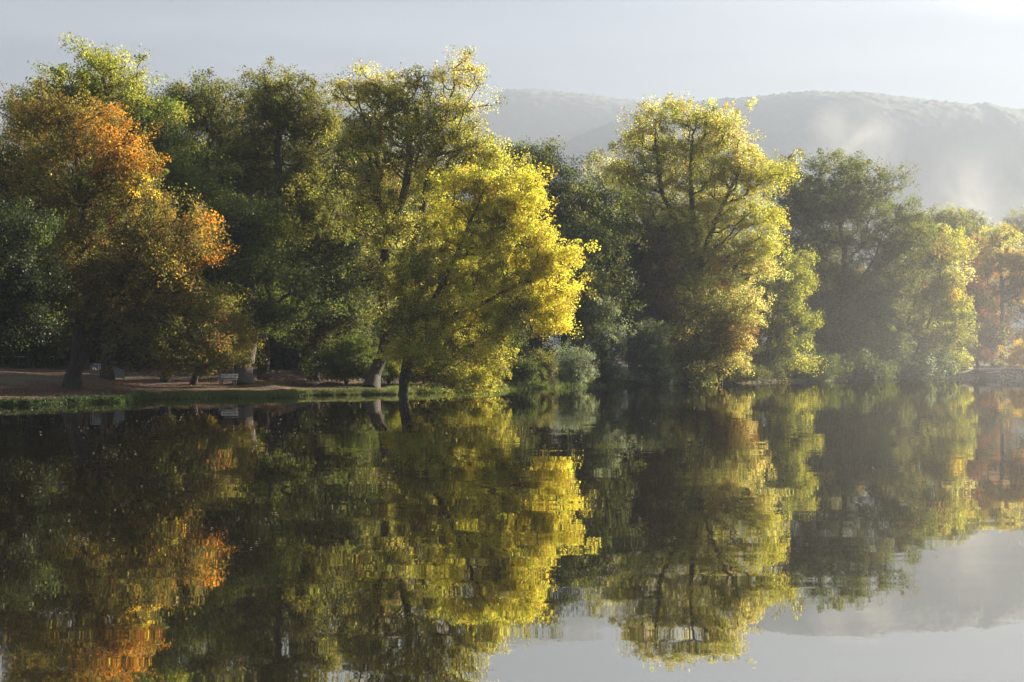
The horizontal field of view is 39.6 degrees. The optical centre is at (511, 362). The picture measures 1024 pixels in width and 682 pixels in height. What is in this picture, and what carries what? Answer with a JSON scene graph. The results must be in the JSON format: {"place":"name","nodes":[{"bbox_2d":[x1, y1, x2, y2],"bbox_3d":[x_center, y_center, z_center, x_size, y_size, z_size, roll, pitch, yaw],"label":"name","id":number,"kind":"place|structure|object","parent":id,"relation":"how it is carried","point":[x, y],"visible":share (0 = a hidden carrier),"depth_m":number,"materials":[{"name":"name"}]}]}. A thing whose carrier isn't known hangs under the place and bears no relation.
{"place":"outdoors","nodes":[
{"label":"outdoors","id":0,"kind":"place"},
{"bbox_2d":[0,383,510,396],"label":"path","id":1,"kind":"structure","parent":0,"point":[142,389],"depth_m":103.30,"materials":[{"name":"brown soil"}]},
{"bbox_2d":[0,88,669,205],"bbox_3d":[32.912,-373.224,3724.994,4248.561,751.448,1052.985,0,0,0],"label":"hill","id":2,"kind":"structure","parent":0,"point":[533,115],"depth_m":3649.65,"materials":[{"name":"grey"}]},
{"bbox_2d":[0,378,1023,681],"bbox_3d":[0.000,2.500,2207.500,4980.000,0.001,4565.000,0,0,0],"label":"lake","id":3,"kind":"structure","parent":0,"point":[548,548],"depth_m":20.46,"materials":[{"name":"liquid"}]},
{"bbox_2d":[6,407,1019,548],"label":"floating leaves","id":4,"kind":"object","parent":3,"relation":"on","point":[351,482],"visible":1,"depth_m":28.81,"materials":[{"name":"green plant"}]},
{"bbox_2d":[936,369,972,377],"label":"fallen branch","id":5,"kind":"object","parent":3,"relation":"on","point":[957,373],"visible":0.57,"depth_m":221.83,"materials":[{"name":"wood"}]},
{"bbox_2d":[973,368,1000,377],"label":"jetty","id":6,"kind":"object","parent":3,"relation":"in","point":[991,372],"visible":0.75,"depth_m":227.86,"materials":[{"name":"wood"}]},
{"bbox_2d":[0,352,1023,404],"bbox_3d":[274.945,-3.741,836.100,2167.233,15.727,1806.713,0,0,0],"label":"ground","id":7,"kind":"structure","parent":0,"point":[7,381],"depth_m":112.75,"materials":[{"name":"soil"}]},
{"bbox_2d":[0,134,23,362],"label":"forest tree","id":8,"kind":"object","parent":7,"relation":"on","point":[6,302],"visible":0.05,"depth_m":137.95,"materials":[{"name":"green plant"}]},
{"bbox_2d":[0,337,26,363],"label":"undergrowth bush","id":9,"kind":"object","parent":7,"relation":"on","point":[9,359],"visible":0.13,"depth_m":148.83,"materials":[{"name":"green plant"}]},
{"bbox_2d":[2,354,54,364],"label":"rail fence","id":10,"kind":"object","parent":7,"relation":"on","point":[24,356],"visible":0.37,"depth_m":137.96,"materials":[{"name":"grey wood"}]},
{"bbox_2d":[0,140,62,251],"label":"lime tree","id":11,"kind":"object","parent":7,"relation":"on","point":[2,162],"visible":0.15,"depth_m":105.15,"materials":[{"name":"green plant"}]},
{"bbox_2d":[0,190,81,361],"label":"ash tree","id":12,"kind":"object","parent":7,"relation":"on","point":[27,230],"visible":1,"depth_m":87.60,"materials":[{"name":"green plant"}]},
{"bbox_2d":[0,198,95,368],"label":"forest tree","id":13,"kind":"object","parent":7,"relation":"on","point":[31,361],"visible":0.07,"depth_m":127.73,"materials":[{"name":"green plant"}]},
{"bbox_2d":[16,169,116,364],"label":"forest tree","id":14,"kind":"object","parent":7,"relation":"on","point":[62,361],"depth_m":142.52,"materials":[{"name":"green plant"}]},
{"bbox_2d":[0,392,145,404],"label":"ground cover","id":15,"kind":"object","parent":7,"relation":"on","point":[94,398],"visible":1,"depth_m":86.65,"materials":[{"name":"green plant"}]},
{"bbox_2d":[24,166,132,368],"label":"forest tree","id":16,"kind":"object","parent":7,"relation":"on","point":[87,366],"visible":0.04,"depth_m":131.61,"materials":[{"name":"green plant"}]},
{"bbox_2d":[90,363,100,373],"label":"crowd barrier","id":17,"kind":"object","parent":7,"relation":"on","point":[95,367],"visible":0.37,"depth_m":117.46,"materials":[{"name":"metal"}]},
{"bbox_2d":[0,32,194,379],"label":"oak tree","id":18,"kind":"object","parent":7,"relation":"on","point":[96,86],"visible":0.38,"depth_m":111.25,"materials":[{"name":"green plant"}]},
{"bbox_2d":[113,366,124,379],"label":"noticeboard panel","id":19,"kind":"object","parent":7,"relation":"on","point":[117,372],"visible":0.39,"depth_m":116.59,"materials":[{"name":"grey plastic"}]},
{"bbox_2d":[0,76,240,388],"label":"hornbeam tree","id":20,"kind":"object","parent":7,"relation":"on","point":[142,264],"visible":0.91,"depth_m":95.29,"materials":[{"name":"orange plant"}]},
{"bbox_2d":[92,186,198,367],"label":"forest tree","id":21,"kind":"object","parent":7,"relation":"on","point":[130,353],"visible":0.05,"depth_m":138.64,"materials":[{"name":"green plant"}]},
{"bbox_2d":[142,235,195,326],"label":"forest tree","id":22,"kind":"object","parent":7,"relation":"on","point":[172,288],"visible":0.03,"depth_m":140.95,"materials":[{"name":"green plant"}]},
{"bbox_2d":[107,88,256,382],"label":"maple tree","id":23,"kind":"object","parent":7,"relation":"on","point":[165,142],"visible":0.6,"depth_m":109.31,"materials":[{"name":"green plant"}]},
{"bbox_2d":[0,366,390,397],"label":"leaf litter","id":24,"kind":"object","parent":7,"relation":"on","point":[116,382],"visible":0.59,"depth_m":107.02,"materials":[{"name":"brown plant"}]},
{"bbox_2d":[172,157,241,349],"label":"forest tree","id":25,"kind":"object","parent":7,"relation":"on","point":[208,273],"visible":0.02,"depth_m":143.05,"materials":[{"name":"green plant"}]},
{"bbox_2d":[151,278,266,385],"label":"field maple tree","id":26,"kind":"object","parent":7,"relation":"on","point":[225,300],"visible":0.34,"depth_m":106.28,"materials":[{"name":"green plant"}]},
{"bbox_2d":[142,67,295,373],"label":"oak tree","id":27,"kind":"object","parent":7,"relation":"on","point":[207,106],"visible":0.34,"depth_m":122.48,"materials":[{"name":"green plant"}]},
{"bbox_2d":[219,374,237,384],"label":"park bench","id":28,"kind":"object","parent":7,"relation":"on","point":[234,380],"visible":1,"depth_m":112.03,"materials":[{"name":"white paint"}]},
{"bbox_2d":[218,338,290,369],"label":"undergrowth bush","id":29,"kind":"object","parent":7,"relation":"on","point":[272,361],"visible":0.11,"depth_m":148.47,"materials":[{"name":"green plant"}]},
{"bbox_2d":[173,187,339,383],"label":"sycamore tree","id":30,"kind":"object","parent":7,"relation":"on","point":[257,238],"visible":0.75,"depth_m":112.83,"materials":[{"name":"green plant"}]},
{"bbox_2d":[230,135,318,368],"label":"forest tree","id":31,"kind":"object","parent":7,"relation":"on","point":[280,364],"visible":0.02,"depth_m":144.72,"materials":[{"name":"green plant"}]},
{"bbox_2d":[260,369,303,381],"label":"brush pile","id":32,"kind":"object","parent":7,"relation":"on","point":[281,374],"visible":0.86,"depth_m":120.54,"materials":[{"name":"brown wood"}]},
{"bbox_2d":[209,56,359,381],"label":"oak tree","id":33,"kind":"object","parent":7,"relation":"on","point":[279,113],"visible":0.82,"depth_m":119.28,"materials":[{"name":"green plant"}]},
{"bbox_2d":[269,334,304,366],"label":"undergrowth bush","id":34,"kind":"object","parent":7,"relation":"on","point":[284,352],"visible":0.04,"depth_m":155.75,"materials":[{"name":"green plant"}]},
{"bbox_2d":[276,378,314,384],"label":"brush pile","id":35,"kind":"object","parent":7,"relation":"on","point":[294,381],"visible":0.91,"depth_m":116.60,"materials":[{"name":"brown wood"}]},
{"bbox_2d":[296,355,324,369],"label":"undergrowth bush","id":36,"kind":"object","parent":7,"relation":"on","point":[300,364],"depth_m":147.48,"materials":[{"name":"green plant"}]},
{"bbox_2d":[269,163,361,362],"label":"forest tree","id":37,"kind":"object","parent":7,"relation":"on","point":[294,338],"visible":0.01,"depth_m":150.67,"materials":[{"name":"green plant"}]},
{"bbox_2d":[305,368,330,382],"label":"dead shrub","id":38,"kind":"object","parent":7,"relation":"on","point":[319,378],"visible":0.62,"depth_m":118.89,"materials":[{"name":"brown plant"}]},
{"bbox_2d":[278,190,378,372],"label":"forest tree","id":39,"kind":"object","parent":7,"relation":"on","point":[325,300],"visible":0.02,"depth_m":140.75,"materials":[{"name":"green plant"}]},
{"bbox_2d":[315,382,342,385],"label":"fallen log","id":40,"kind":"object","parent":7,"relation":"on","point":[332,383],"visible":1,"depth_m":116.41,"materials":[{"name":"brown wood"}]},
{"bbox_2d":[269,116,410,380],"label":"walnut tree","id":41,"kind":"object","parent":7,"relation":"on","point":[348,309],"visible":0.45,"depth_m":123.83,"materials":[{"name":"green plant"}]},
{"bbox_2d":[298,329,388,384],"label":"holly bush","id":42,"kind":"object","parent":7,"relation":"on","point":[344,361],"visible":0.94,"depth_m":117.23,"materials":[{"name":"green plant"}]},
{"bbox_2d":[369,346,412,384],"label":"elder bush","id":43,"kind":"object","parent":7,"relation":"on","point":[394,371],"visible":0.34,"depth_m":120.20,"materials":[{"name":"green plant"}]},
{"bbox_2d":[354,158,450,360],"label":"forest tree","id":44,"kind":"object","parent":7,"relation":"on","point":[412,209],"visible":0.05,"depth_m":138.22,"materials":[{"name":"green plant"}]},
{"bbox_2d":[373,150,484,352],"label":"forest tree","id":45,"kind":"object","parent":7,"relation":"on","point":[457,198],"visible":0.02,"depth_m":148.90,"materials":[{"name":"green plant"}]},
{"bbox_2d":[320,46,541,387],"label":"poplar tree","id":46,"kind":"object","parent":7,"relation":"on","point":[368,136],"visible":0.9,"depth_m":116.05,"materials":[{"name":"green plant"}]},
{"bbox_2d":[396,352,476,384],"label":"elder bush","id":47,"kind":"object","parent":7,"relation":"on","point":[418,381],"visible":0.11,"depth_m":122.78,"materials":[{"name":"green plant"}]},
{"bbox_2d":[358,159,600,394],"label":"lime tree","id":48,"kind":"object","parent":7,"relation":"on","point":[422,332],"visible":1,"depth_m":110.20,"materials":[{"name":"yellow plant"}]},
{"bbox_2d":[447,202,519,358],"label":"forest tree","id":49,"kind":"object","parent":7,"relation":"on","point":[463,333],"visible":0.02,"depth_m":157.40,"materials":[{"name":"green plant"}]},
{"bbox_2d":[463,353,521,377],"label":"undergrowth bush","id":50,"kind":"object","parent":7,"relation":"on","point":[485,361],"visible":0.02,"depth_m":147.93,"materials":[{"name":"green plant"}]},
{"bbox_2d":[0,376,1004,405],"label":"bank grass","id":51,"kind":"structure","parent":7,"relation":"on","point":[221,393],"depth_m":108.89,"materials":[{"name":"green plant"}]},
{"bbox_2d":[484,218,534,357],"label":"forest tree","id":52,"kind":"object","parent":7,"relation":"on","point":[523,339],"visible":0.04,"depth_m":165.65,"materials":[{"name":"green plant"}]},
{"bbox_2d":[505,343,522,357],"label":"undergrowth bush","id":53,"kind":"object","parent":7,"relation":"on","point":[513,348],"depth_m":168.94,"materials":[{"name":"green plant"}]},
{"bbox_2d":[486,352,548,388],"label":"laurel bush","id":54,"kind":"object","parent":7,"relation":"on","point":[526,370],"visible":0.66,"depth_m":133.29,"materials":[{"name":"green plant"}]},
{"bbox_2d":[507,343,571,379],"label":"undergrowth bush","id":55,"kind":"object","parent":7,"relation":"on","point":[524,352],"visible":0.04,"depth_m":153.39,"materials":[{"name":"green plant"}]},
{"bbox_2d":[507,221,573,352],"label":"forest tree","id":56,"kind":"object","parent":7,"relation":"on","point":[535,341],"visible":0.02,"depth_m":177.76,"materials":[{"name":"green plant"}]},
{"bbox_2d":[524,346,561,387],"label":"laurel bush","id":57,"kind":"object","parent":7,"relation":"on","point":[542,359],"visible":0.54,"depth_m":141.20,"materials":[{"name":"green plant"}]},
{"bbox_2d":[536,343,572,364],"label":"undergrowth bush","id":58,"kind":"object","parent":7,"relation":"on","point":[549,349],"depth_m":168.85,"materials":[{"name":"green plant"}]},
{"bbox_2d":[486,134,649,359],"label":"alder tree","id":59,"kind":"object","parent":7,"relation":"on","point":[571,204],"visible":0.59,"depth_m":156.59,"materials":[{"name":"green plant"}]},
{"bbox_2d":[546,340,599,387],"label":"willow shrub","id":60,"kind":"object","parent":7,"relation":"on","point":[576,372],"visible":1,"depth_m":139.32,"materials":[{"name":"green plant"}]},
{"bbox_2d":[552,239,623,370],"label":"forest tree","id":61,"kind":"object","parent":7,"relation":"on","point":[574,335],"visible":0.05,"depth_m":183.55,"materials":[{"name":"green plant"}]},
{"bbox_2d":[563,295,640,385],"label":"willow shrub","id":62,"kind":"object","parent":7,"relation":"on","point":[605,373],"visible":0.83,"depth_m":152.66,"materials":[{"name":"green plant"}]},
{"bbox_2d":[560,202,699,378],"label":"alder tree","id":63,"kind":"object","parent":7,"relation":"on","point":[635,255],"visible":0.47,"depth_m":166.44,"materials":[{"name":"green plant"}]},
{"bbox_2d":[594,189,667,366],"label":"forest tree","id":64,"kind":"object","parent":7,"relation":"on","point":[623,285],"depth_m":187.70,"materials":[{"name":"green plant"}]},
{"bbox_2d":[613,317,682,384],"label":"willow shrub","id":65,"kind":"object","parent":7,"relation":"on","point":[642,354],"visible":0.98,"depth_m":156.24,"materials":[{"name":"green plant"}]},
{"bbox_2d":[617,221,693,377],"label":"cherry tree","id":66,"kind":"object","parent":7,"relation":"on","point":[648,271],"visible":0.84,"depth_m":164.86,"materials":[{"name":"green plant"}]},
{"bbox_2d":[647,212,714,361],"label":"forest tree","id":67,"kind":"object","parent":7,"relation":"on","point":[682,281],"visible":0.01,"depth_m":193.88,"materials":[{"name":"green plant"}]},
{"bbox_2d":[662,334,717,383],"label":"alder bush","id":68,"kind":"object","parent":7,"relation":"on","point":[685,377],"visible":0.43,"depth_m":166.13,"materials":[{"name":"green plant"}]},
{"bbox_2d":[579,91,802,338],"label":"willow tree","id":69,"kind":"object","parent":7,"relation":"on","point":[714,265],"visible":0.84,"depth_m":170.99,"materials":[{"name":"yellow plant"}]},
{"bbox_2d":[656,283,777,383],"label":"hazel tree","id":70,"kind":"object","parent":7,"relation":"on","point":[726,332],"visible":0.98,"depth_m":162.44,"materials":[{"name":"green plant"}]},
{"bbox_2d":[711,239,767,363],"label":"forest tree","id":71,"kind":"object","parent":7,"relation":"on","point":[747,306],"visible":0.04,"depth_m":202.96,"materials":[{"name":"green plant"}]},
{"bbox_2d":[709,359,775,382],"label":"alder bush","id":72,"kind":"object","parent":7,"relation":"on","point":[746,378],"visible":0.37,"depth_m":174.26,"materials":[{"name":"green plant"}]},
{"bbox_2d":[727,244,828,380],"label":"locust tree","id":73,"kind":"object","parent":7,"relation":"on","point":[789,317],"visible":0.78,"depth_m":188.45,"materials":[{"name":"green plant"}]},
{"bbox_2d":[759,233,813,359],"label":"forest tree","id":74,"kind":"object","parent":7,"relation":"on","point":[793,288],"visible":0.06,"depth_m":214.95,"materials":[{"name":"green plant"}]},
{"bbox_2d":[769,351,856,380],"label":"alder bush","id":75,"kind":"object","parent":7,"relation":"on","point":[826,374],"visible":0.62,"depth_m":194.34,"materials":[{"name":"green plant"}]},
{"bbox_2d":[805,240,855,357],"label":"forest tree","id":76,"kind":"object","parent":7,"relation":"on","point":[838,251],"visible":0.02,"depth_m":230.50,"materials":[{"name":"green plant"}]},
{"bbox_2d":[758,147,955,373],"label":"chestnut tree","id":77,"kind":"object","parent":7,"relation":"on","point":[868,296],"visible":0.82,"depth_m":211.84,"materials":[{"name":"green plant"}]},
{"bbox_2d":[812,346,901,379],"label":"alder bush","id":78,"kind":"object","parent":7,"relation":"on","point":[870,370],"visible":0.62,"depth_m":204.32,"materials":[{"name":"green plant"}]},
{"bbox_2d":[832,262,883,349],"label":"forest tree","id":79,"kind":"object","parent":7,"relation":"on","point":[857,287],"visible":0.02,"depth_m":224.99,"materials":[{"name":"green plant"}]},
{"bbox_2d":[864,248,910,358],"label":"forest tree","id":80,"kind":"object","parent":7,"relation":"on","point":[888,284],"visible":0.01,"depth_m":236.01,"materials":[{"name":"green plant"}]},
{"bbox_2d":[879,346,959,378],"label":"alder bush","id":81,"kind":"object","parent":7,"relation":"on","point":[912,370],"visible":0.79,"depth_m":215.63,"materials":[{"name":"green plant"}]},
{"bbox_2d":[902,296,945,353],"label":"forest tree","id":82,"kind":"object","parent":7,"relation":"on","point":[932,329],"visible":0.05,"depth_m":244.60,"materials":[{"name":"green plant"}]},
{"bbox_2d":[871,218,983,374],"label":"robinia tree","id":83,"kind":"object","parent":7,"relation":"on","point":[942,285],"visible":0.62,"depth_m":220.53,"materials":[{"name":"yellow plant"}]},
{"bbox_2d":[935,295,965,354],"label":"forest tree","id":84,"kind":"object","parent":7,"relation":"on","point":[949,336],"depth_m":255.15,"materials":[{"name":"green plant"}]},
{"bbox_2d":[917,201,986,293],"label":"birch tree","id":85,"kind":"object","parent":7,"relation":"on","point":[954,221],"visible":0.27,"depth_m":288.19,"materials":[{"name":"green plant"}]},
{"bbox_2d":[935,368,1023,378],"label":"stone wall","id":86,"kind":"structure","parent":7,"relation":"on","point":[1012,372],"depth_m":229.57,"materials":[{"name":"grey stone"}]},
{"bbox_2d":[951,234,1015,367],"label":"bald cypress tree","id":87,"kind":"object","parent":7,"relation":"on","point":[981,303],"visible":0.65,"depth_m":248.57,"materials":[{"name":"orange plant"}]},
{"bbox_2d":[953,207,1013,291],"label":"misty tree","id":88,"kind":"object","parent":7,"relation":"on","point":[982,221],"visible":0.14,"depth_m":378.12,"materials":[{"name":"green plant"}]},
{"bbox_2d":[979,288,1013,365],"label":"forest tree","id":89,"kind":"object","parent":7,"relation":"on","point":[994,347],"visible":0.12,"depth_m":279.43,"materials":[{"name":"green plant"}]},
{"bbox_2d":[971,221,1023,367],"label":"ivy clad tree","id":90,"kind":"object","parent":7,"relation":"on","point":[1013,290],"visible":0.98,"depth_m":245.01,"materials":[{"name":"orange plant"}]},
{"bbox_2d":[986,270,1023,367],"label":"beech tree","id":91,"kind":"object","parent":7,"relation":"on","point":[1018,334],"visible":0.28,"depth_m":261.62,"materials":[{"name":"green plant"}]},
{"bbox_2d":[994,205,1023,282],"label":"misty tree","id":92,"kind":"object","parent":7,"relation":"on","point":[1017,221],"visible":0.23,"depth_m":418.71,"materials":[{"name":"green plant"}]},
{"bbox_2d":[997,339,1023,367],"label":"willow shrub","id":93,"kind":"object","parent":7,"relation":"on","point":[1016,357],"visible":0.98,"depth_m":239.19,"materials":[{"name":"yellow plant"}]},
{"bbox_2d":[0,0,1023,122],"label":"sky","id":94,"kind":"structure","parent":0,"point":[969,52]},
{"bbox_2d":[463,90,1023,352],"bbox_3d":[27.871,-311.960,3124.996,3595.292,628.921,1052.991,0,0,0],"label":"hill","id":95,"kind":"structure","parent":0,"point":[967,156],"depth_m":2958.11,"materials":[{"name":"grey"}]}
]}

